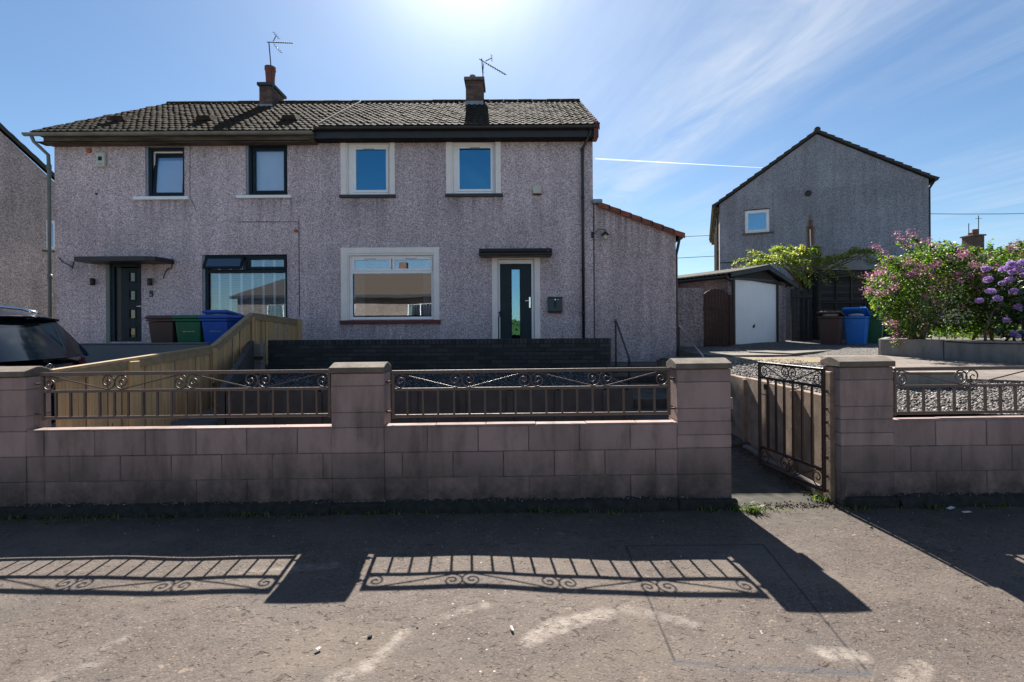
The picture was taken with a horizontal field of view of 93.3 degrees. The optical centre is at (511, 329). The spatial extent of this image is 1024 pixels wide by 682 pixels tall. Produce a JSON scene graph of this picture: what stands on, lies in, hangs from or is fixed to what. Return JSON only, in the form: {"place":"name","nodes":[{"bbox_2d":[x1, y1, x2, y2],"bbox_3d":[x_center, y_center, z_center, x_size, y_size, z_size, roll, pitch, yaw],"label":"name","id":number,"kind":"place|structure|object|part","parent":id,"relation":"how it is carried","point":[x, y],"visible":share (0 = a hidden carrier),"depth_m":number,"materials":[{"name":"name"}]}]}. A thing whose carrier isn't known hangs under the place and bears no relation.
{"place":"outdoors","nodes":[
{"label":"outdoors","id":0,"kind":"place"},
{"bbox_2d":[51,408,217,426],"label":"neighbour drive","id":1,"kind":"structure","parent":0,"point":[198,421],"depth_m":7.51,"materials":[{"name":"concrete"}]},
{"bbox_2d":[0,305,89,423],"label":"parked car","id":2,"kind":"object","parent":1,"relation":"on","point":[27,339],"visible":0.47,"depth_m":5.91,"materials":[{"name":"paint"}]},
{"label":"rear window","id":3,"kind":"part","parent":2,"relation":"part of","materials":[{"name":"black glass"}]},
{"bbox_2d":[79,342,211,408],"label":"garden wall","id":4,"kind":"structure","parent":1,"relation":"on","point":[98,352],"depth_m":8.80,"materials":[{"name":"grey paint"}]},
{"bbox_2d":[49,313,301,426],"bbox_3d":[-4.729,0.634,8.099,0.140,1.890,7.255,0,0,-7],"label":"timber fence","id":5,"kind":"object","parent":1,"relation":"on","point":[216,354],"visible":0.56,"depth_m":6.25,"materials":[{"name":"brown wood"}]},
{"bbox_2d":[230,372,625,391],"bbox_3d":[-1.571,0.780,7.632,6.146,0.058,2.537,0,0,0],"label":"bed gravel","id":6,"kind":"structure","parent":0,"point":[512,378],"depth_m":7.40,"materials":[{"name":"grey gravel"}]},
{"bbox_2d":[254,344,264,369],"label":"fence pier","id":7,"kind":"structure","parent":6,"relation":"on","point":[259,357],"depth_m":8.86,"materials":[{"name":"grey concrete"}]},
{"bbox_2d":[2,502,1010,520],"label":"grass","id":8,"kind":"structure","parent":0,"point":[375,513],"depth_m":4.20,"materials":[{"name":"green plant"}]},
{"bbox_2d":[0,504,1023,681],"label":"pavement","id":9,"kind":"structure","parent":0,"point":[820,594],"depth_m":2.93,"materials":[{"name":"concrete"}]},
{"bbox_2d":[13,515,95,526],"bbox_3d":[-3.928,1.630,4.201,0.811,0.044,0.361,0,0,0],"label":"weed tuft","id":10,"kind":"object","parent":9,"relation":"on","point":[57,520],"visible":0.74,"depth_m":4.15,"materials":[{"name":"green plant"}]},
{"bbox_2d":[0,358,737,519],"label":"boundary wall","id":11,"kind":"structure","parent":9,"relation":"on","point":[360,448],"depth_m":4.29,"materials":[{"name":"concrete"}]},
{"bbox_2d":[35,369,331,420],"bbox_3d":[-2.937,0.590,4.360,2.727,0.431,0.036,-1,0,0],"label":"metal railing","id":12,"kind":"object","parent":11,"relation":"on","point":[43,382],"visible":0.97,"depth_m":4.35,"materials":[{"name":"metal"}]},
{"bbox_2d":[386,367,674,418],"bbox_3d":[0.172,0.571,4.360,2.627,0.431,0.036,-1,0,0],"label":"metal railing","id":13,"kind":"object","parent":11,"relation":"on","point":[561,413],"visible":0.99,"depth_m":4.35,"materials":[{"name":"metal"}]},
{"bbox_2d":[0,491,1023,548],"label":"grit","id":14,"kind":"object","parent":9,"relation":"on","point":[488,500],"visible":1,"depth_m":4.24,"materials":[{"name":"stone"}]},
{"bbox_2d":[730,503,747,511],"bbox_3d":[1.969,1.550,4.212,0.177,0.061,0.146,0,0,0],"label":"weed tuft","id":15,"kind":"object","parent":9,"relation":"on","point":[737,508],"visible":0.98,"depth_m":4.20,"materials":[{"name":"green plant"}]},
{"bbox_2d":[741,502,765,514],"bbox_3d":[2.085,1.544,4.163,0.214,0.074,0.186,0,0,21],"label":"weed tuft","id":16,"kind":"object","parent":9,"relation":"on","point":[755,509],"visible":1,"depth_m":4.16,"materials":[{"name":"green plant"}]},
{"bbox_2d":[766,504,794,514],"bbox_3d":[2.308,1.560,4.209,0.347,0.034,0.196,0,0,0],"label":"weed tuft","id":17,"kind":"object","parent":9,"relation":"on","point":[777,509],"visible":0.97,"depth_m":4.21,"materials":[{"name":"green plant"}]},
{"bbox_2d":[732,448,839,509],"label":"dirt","id":18,"kind":"structure","parent":9,"relation":"on","point":[828,503],"depth_m":4.36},
{"bbox_2d":[839,503,879,511],"bbox_3d":[3.041,1.541,4.223,0.350,0.053,0.238,0,0,17],"label":"weed tuft","id":19,"kind":"object","parent":9,"relation":"on","point":[856,508],"visible":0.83,"depth_m":4.19,"materials":[{"name":"green plant"}]},
{"bbox_2d":[820,356,1023,508],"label":"boundary wall","id":20,"kind":"structure","parent":9,"relation":"on","point":[880,450],"depth_m":4.29,"materials":[{"name":"concrete"}]},
{"bbox_2d":[892,366,1023,414],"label":"metal railing","id":21,"kind":"object","parent":20,"relation":"on","point":[953,386],"visible":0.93,"depth_m":4.35,"materials":[{"name":"metal"}]},
{"bbox_2d":[0,0,1023,274],"label":"sky","id":22,"kind":"structure","parent":0,"point":[690,100],"materials":[{"name":"blue"}]},
{"bbox_2d":[217,407,1023,416],"bbox_3d":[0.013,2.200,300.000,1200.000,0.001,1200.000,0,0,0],"label":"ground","id":23,"kind":"structure","parent":0,"point":[921,415],"depth_m":12.01,"materials":[{"name":"grey concrete"}]},
{"bbox_2d":[612,361,837,505],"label":"path","id":24,"kind":"structure","parent":0,"point":[755,483],"depth_m":5.25,"materials":[{"name":"concrete"}]},
{"bbox_2d":[268,338,611,375],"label":"garden wall","id":25,"kind":"structure","parent":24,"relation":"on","point":[450,354],"depth_m":9.00,"materials":[{"name":"black brick"}]},
{"bbox_2d":[614,319,630,384],"bbox_3d":[2.261,0.456,9.944,0.062,1.380,2.044,0,0,4],"label":"handrail","id":26,"kind":"object","parent":24,"relation":"on","point":[621,336],"visible":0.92,"depth_m":10.36,"materials":[{"name":"black metal"}]},
{"bbox_2d":[677,325,703,357],"bbox_3d":[3.602,0.517,9.793,0.064,1.242,2.362,0,0,8],"label":"handrail","id":27,"kind":"object","parent":24,"relation":"on","point":[679,328],"visible":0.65,"depth_m":10.88,"materials":[{"name":"black metal"}]},
{"bbox_2d":[656,359,822,494],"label":"retaining wall","id":28,"kind":"structure","parent":24,"relation":"on","point":[744,412],"depth_m":5.43,"materials":[{"name":"concrete"}]},
{"bbox_2d":[807,490,829,501],"bbox_3d":[2.854,1.526,4.409,0.277,0.087,0.210,0,0,-14],"label":"weed tuft","id":29,"kind":"object","parent":24,"relation":"on","point":[826,498],"visible":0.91,"depth_m":4.41,"materials":[{"name":"green plant"}]},
{"bbox_2d":[823,371,835,502],"bbox_3d":[2.884,1.007,4.415,0.074,1.250,0.110,0,0,0],"label":"gate post","id":30,"kind":"object","parent":24,"relation":"on","point":[830,489],"visible":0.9,"depth_m":4.36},
{"bbox_2d":[758,361,825,492],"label":"garden gate","id":31,"kind":"structure","parent":30,"relation":"attached to","point":[822,386],"depth_m":4.81,"materials":[{"name":"metal"}]},
{"bbox_2d":[680,350,795,356],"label":"yard","id":32,"kind":"structure","parent":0,"point":[685,354],"depth_m":10.44,"materials":[{"name":"concrete"}]},
{"bbox_2d":[678,264,798,344],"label":"garage","id":33,"kind":"structure","parent":0,"point":[757,292],"depth_m":14.60,"materials":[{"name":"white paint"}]},
{"bbox_2d":[735,280,775,343],"bbox_3d":[7.352,-0.475,14.570,2.080,1.970,0.067,0,0,-30],"label":"door","id":34,"kind":"structure","parent":33,"relation":"in","point":[755,302],"depth_m":14.58,"materials":[{"name":"white paint"}]},
{"bbox_2d":[663,357,820,363],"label":"dry verge","id":35,"kind":"structure","parent":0,"point":[811,359],"depth_m":9.58,"materials":[{"name":"beige concrete"}]},
{"bbox_2d":[680,340,877,355],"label":"driveway","id":36,"kind":"structure","parent":0,"point":[843,348],"depth_m":12.54,"materials":[{"name":"grey concrete"}]},
{"bbox_2d":[703,289,731,346],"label":"arched gate","id":37,"kind":"structure","parent":36,"relation":"on","point":[717,308],"depth_m":13.27,"materials":[{"name":"brown wood"}]},
{"bbox_2d":[791,289,811,340],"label":"side gate","id":38,"kind":"structure","parent":36,"relation":"on","point":[800,309],"depth_m":15.40,"materials":[{"name":"brown wood"}]},
{"bbox_2d":[817,311,844,344],"bbox_3d":[9.183,0.043,13.904,0.590,1.141,0.760,0,0,42],"label":"wheelie bin","id":39,"kind":"object","parent":36,"relation":"on","point":[831,326],"visible":0.76,"depth_m":13.68,"materials":[{"name":"brown plastic"}]},
{"bbox_2d":[842,307,870,343],"bbox_3d":[10.001,-0.015,14.012,0.590,1.248,0.735,0,0,44],"label":"wheelie bin","id":40,"kind":"object","parent":36,"relation":"on","point":[856,322],"visible":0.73,"depth_m":13.81,"materials":[{"name":"blue plastic"}]},
{"bbox_2d":[806,269,915,339],"bbox_3d":[11.584,-0.631,16.010,3.581,2.720,0.140,0,0,0],"label":"lap fence","id":41,"kind":"object","parent":36,"relation":"on","point":[831,296],"visible":0.43,"depth_m":16.01,"materials":[{"name":"brown wood"}]},
{"bbox_2d":[867,314,884,343],"bbox_3d":[10.673,0.072,14.302,0.590,1.065,0.765,0,0,40],"label":"wheelie bin","id":42,"kind":"object","parent":36,"relation":"on","point":[875,330],"visible":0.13,"depth_m":14.03,"materials":[{"name":"green plastic"}]},
{"bbox_2d":[743,349,831,355],"bbox_3d":[7.018,0.537,12.697,2.317,0.080,5.350,0,0,34],"label":"garage apron","id":43,"kind":"object","parent":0,"point":[796,352],"visible":0.3,"depth_m":11.06,"materials":[{"name":"concrete"}]},
{"bbox_2d":[660,356,1023,413],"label":"driveway","id":44,"kind":"structure","parent":0,"point":[919,397],"depth_m":5.72,"materials":[{"name":"grey gravel"}]},
{"bbox_2d":[728,359,1023,414],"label":"gravel","id":45,"kind":"structure","parent":44,"relation":"on","point":[932,395],"depth_m":5.52,"materials":[{"name":"grey gravel"}]},
{"bbox_2d":[897,371,963,388],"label":"kerb wall","id":46,"kind":"structure","parent":45,"relation":"on","point":[913,379],"depth_m":5.84,"materials":[{"name":"grey concrete"}]},
{"bbox_2d":[821,355,1023,382],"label":"paved drive","id":47,"kind":"structure","parent":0,"point":[904,361],"depth_m":7.58,"materials":[{"name":"grey concrete"}]},
{"bbox_2d":[878,337,1023,363],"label":"planter wall","id":48,"kind":"structure","parent":47,"relation":"on","point":[1002,351],"depth_m":8.35,"materials":[{"name":"concrete"}]},
{"bbox_2d":[891,337,1023,341],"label":"planting bed","id":49,"kind":"object","parent":48,"relation":"in","point":[982,339],"visible":0.14,"depth_m":10.20,"materials":[{"name":"soil"}]},
{"bbox_2d":[860,229,1023,346],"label":"flowering shrub","id":50,"kind":"object","parent":49,"relation":"on","point":[920,326],"visible":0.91,"depth_m":9.35,"materials":[{"name":"green plant"}]},
{"bbox_2d":[931,317,1001,338],"bbox_3d":[11.595,0.029,10.600,4.812,0.600,0.028,0,0,0],"label":"metal fence","id":51,"kind":"object","parent":49,"relation":"on","point":[962,336],"visible":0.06,"depth_m":10.59,"materials":[{"name":"black metal"}]},
{"bbox_2d":[974,257,1023,340],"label":"rhododendron","id":52,"kind":"object","parent":49,"relation":"on","point":[1013,268],"visible":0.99,"depth_m":8.48,"materials":[{"name":"purple plant"}]},
{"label":"neighbour terrace","id":53,"kind":"structure","parent":0,"visible":0},
{"bbox_2d":[145,315,177,342],"bbox_3d":[-6.878,0.220,9.752,0.549,0.998,0.711,0,0,0],"label":"wheelie bin","id":54,"kind":"object","parent":53,"relation":"on","point":[162,328],"visible":0.35,"depth_m":9.47,"materials":[{"name":"brown plastic"}]},
{"bbox_2d":[171,315,204,342],"bbox_3d":[-6.280,0.217,9.652,0.549,0.998,0.711,0,0,0],"label":"wheelie bin","id":55,"kind":"object","parent":53,"relation":"on","point":[189,328],"visible":0.48,"depth_m":9.37,"materials":[{"name":"plastic"}]},
{"bbox_2d":[198,315,240,362],"bbox_3d":[-5.732,0.213,9.602,0.549,0.998,0.711,0,0,0],"label":"wheelie bin","id":56,"kind":"object","parent":53,"relation":"on","point":[215,327],"visible":0.45,"depth_m":9.32,"materials":[{"name":"plastic"}]},
{"bbox_2d":[202,310,241,314],"bbox_3d":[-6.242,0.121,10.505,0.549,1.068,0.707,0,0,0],"label":"lid","id":57,"kind":"object","parent":56,"relation":"part of","point":[218,312],"visible":0.23,"depth_m":10.22,"materials":[{"name":"blue plastic"}]},
{"label":"back garden","id":58,"kind":"structure","parent":0,"visible":0},
{"bbox_2d":[0,123,54,317],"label":"house","id":59,"kind":"structure","parent":58,"relation":"on","point":[23,235],"depth_m":15.56,"materials":[{"name":"concrete"}]},
{"bbox_2d":[42,220,54,252],"bbox_3d":[-15.186,-3.065,15.863,0.342,1.054,0.130,0,0,-32],"label":"window","id":60,"kind":"structure","parent":59,"relation":"in","point":[53,221],"depth_m":15.90,"materials":[{"name":"white plastic"}]},
{"bbox_2d":[21,65,359,342],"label":"house","id":61,"kind":"structure","parent":58,"relation":"on","point":[239,173],"depth_m":12.20,"materials":[{"name":"stone"}]},
{"bbox_2d":[90,278,94,284],"bbox_3d":[-10.554,-1.200,12.154,0.097,0.170,0.184,0,0,-44],"label":"wall light","id":62,"kind":"object","parent":61,"relation":"attached to","point":[92,281],"visible":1,"depth_m":12.09,"materials":[{"name":"black plastic"}]},
{"bbox_2d":[96,152,106,166],"bbox_3d":[-10.342,-4.270,12.161,0.226,0.364,0.086,0,0,0],"label":"alarm box","id":63,"kind":"object","parent":61,"relation":"attached to","point":[101,159],"visible":1,"depth_m":12.12,"materials":[{"name":"beige plastic"}]},
{"bbox_2d":[106,264,141,342],"bbox_3d":[-9.808,-0.640,12.267,0.896,2.060,0.115,0,0,-3],"label":"door","id":64,"kind":"structure","parent":61,"relation":"in","point":[123,285],"depth_m":12.27,"materials":[{"name":"plastic"}]},
{"bbox_2d":[147,278,151,284],"bbox_3d":[-9.108,-1.200,12.154,0.097,0.170,0.184,0,0,-44],"label":"wall light","id":65,"kind":"object","parent":61,"relation":"attached to","point":[149,281],"visible":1,"depth_m":12.09,"materials":[{"name":"black plastic"}]},
{"bbox_2d":[133,147,189,199],"bbox_3d":[-8.827,-3.938,12.375,1.390,1.347,0.510,0,0,0],"label":"window","id":66,"kind":"structure","parent":61,"relation":"in","point":[165,174],"depth_m":12.32,"materials":[{"name":"plastic"}]},
{"bbox_2d":[202,255,287,322],"bbox_3d":[-6.751,-1.018,12.215,2.138,1.725,0.299,0,0,0],"label":"window","id":67,"kind":"structure","parent":61,"relation":"in","point":[217,264],"depth_m":12.33,"materials":[{"name":"glass"}]},
{"bbox_2d":[236,145,291,198],"bbox_3d":[-6.245,-3.990,12.245,1.382,1.371,0.250,0,0,0],"label":"window","id":68,"kind":"structure","parent":61,"relation":"in","point":[271,166],"depth_m":12.28,"materials":[{"name":"plastic"}]},
{"bbox_2d":[267,33,293,90],"bbox_3d":[-7.130,-8.162,14.886,0.740,1.759,0.346,0,0,-33],"label":"tv aerial","id":69,"kind":"object","parent":61,"relation":"attached to","point":[279,52],"visible":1,"depth_m":14.74,"materials":[{"name":"metal"}]},
{"bbox_2d":[265,221,299,316],"bbox_3d":[-6.137,-1.523,12.192,1.545,2.408,0.017,0,0,0],"label":"wall cable","id":70,"kind":"object","parent":61,"relation":"attached to","point":[299,279],"depth_m":12.19,"materials":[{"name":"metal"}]},
{"bbox_2d":[310,74,684,361],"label":"house","id":71,"kind":"structure","parent":58,"relation":"on","point":[436,219],"depth_m":12.20,"materials":[{"name":"grey stone"}]},
{"bbox_2d":[339,143,395,197],"bbox_3d":[-3.645,-4.079,12.330,1.412,1.519,0.400,0,0,0],"label":"window","id":72,"kind":"structure","parent":71,"relation":"in","point":[348,151],"depth_m":12.27,"materials":[{"name":"white plastic"}]},
{"bbox_2d":[340,247,440,323],"bbox_3d":[-3.071,-1.107,12.330,2.530,1.923,0.400,0,0,0],"label":"window","id":73,"kind":"structure","parent":71,"relation":"in","point":[352,259],"depth_m":12.27,"materials":[{"name":"white plastic"}]},
{"bbox_2d":[445,142,502,196],"bbox_3d":[-0.958,-4.113,12.330,1.454,1.535,0.400,0,0,0],"label":"window","id":74,"kind":"structure","parent":71,"relation":"in","point":[453,152],"depth_m":12.27,"materials":[{"name":"white plastic"}]},
{"bbox_2d":[479,54,505,82],"bbox_3d":[-0.577,-7.894,14.644,0.864,0.753,0.390,0,0,7],"label":"tv aerial","id":75,"kind":"object","parent":71,"relation":"attached to","point":[490,66],"visible":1,"depth_m":14.66,"materials":[{"name":"metal"}]},
{"bbox_2d":[492,258,539,338],"bbox_3d":[0.106,-0.599,12.254,1.212,2.497,0.152,0,0,0],"label":"door","id":76,"kind":"structure","parent":71,"relation":"in","point":[529,268],"depth_m":12.26,"materials":[{"name":"plastic"}]},
{"bbox_2d":[533,185,540,194],"bbox_3d":[0.630,-3.508,12.162,0.218,0.240,0.084,0,0,0],"label":"alarm box","id":77,"kind":"object","parent":71,"relation":"attached to","point":[536,189],"visible":1,"depth_m":12.12,"materials":[{"name":"beige plastic"}]},
{"bbox_2d":[547,297,562,312],"bbox_3d":[1.081,-0.619,12.136,0.375,0.398,0.132,0,0,0],"label":"letterbox","id":78,"kind":"object","parent":71,"relation":"attached to","point":[554,304],"visible":1,"depth_m":12.09,"materials":[{"name":"metal"}]},
{"bbox_2d":[591,229,608,238],"bbox_3d":[2.217,-2.390,12.110,0.437,0.268,0.197,0,0,0],"label":"wall lamp","id":79,"kind":"object","parent":71,"relation":"attached to","point":[604,234],"visible":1,"depth_m":12.09,"materials":[{"name":"black plastic"}]},
{"bbox_2d":[678,288,703,346],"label":"garden wall","id":80,"kind":"structure","parent":58,"relation":"on","point":[690,311],"depth_m":13.30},
{"bbox_2d":[731,243,887,289],"bbox_3d":[9.671,-1.059,15.978,5.249,3.610,1.676,0,0,0],"label":"tree","id":81,"kind":"object","parent":58,"relation":"on","point":[800,279],"visible":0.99,"depth_m":15.79,"materials":[{"name":"green plant"}]},
{"bbox_2d":[709,126,939,339],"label":"house","id":82,"kind":"structure","parent":58,"relation":"on","point":[817,186],"depth_m":18.65,"materials":[{"name":"concrete"}]},
{"bbox_2d":[742,208,773,234],"bbox_3d":[9.950,-4.351,19.597,1.120,1.020,0.380,0,0,21],"label":"window","id":83,"kind":"structure","parent":82,"relation":"in","point":[756,220],"depth_m":19.65,"materials":[{"name":"white plastic"}]},
{"bbox_2d":[792,250,882,339],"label":"shed","id":84,"kind":"structure","parent":58,"relation":"on","point":[858,265],"depth_m":17.25,"materials":[{"name":"brown wood"}]},
{"bbox_2d":[931,229,1023,337],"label":"house","id":85,"kind":"structure","parent":58,"relation":"on","point":[974,238],"depth_m":39.60,"materials":[{"name":"brick"}]},
{"bbox_2d":[968,215,981,234],"bbox_3d":[38.328,-8.408,40.000,1.086,2.050,0.060,0,0,0],"label":"tv aerial","id":86,"kind":"object","parent":85,"relation":"attached to","point":[978,218],"visible":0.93,"depth_m":39.98,"materials":[{"name":"metal"}]},
{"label":"terrace","id":87,"kind":"structure","parent":0,"visible":0},
{"bbox_2d":[498,311,501,338],"bbox_3d":[-0.299,0.088,12.072,0.092,1.108,0.277,0,0,0],"label":"grab rail","id":88,"kind":"object","parent":87,"relation":"on","point":[500,312],"visible":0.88,"depth_m":11.96,"materials":[{"name":"black plastic"}]},
{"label":"front garden","id":89,"kind":"structure","parent":0,"visible":0},
{"bbox_2d":[218,341,632,424],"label":"retaining wall","id":90,"kind":"structure","parent":89,"relation":"on","point":[245,360],"depth_m":6.28,"materials":[{"name":"grey concrete"}]}
]}

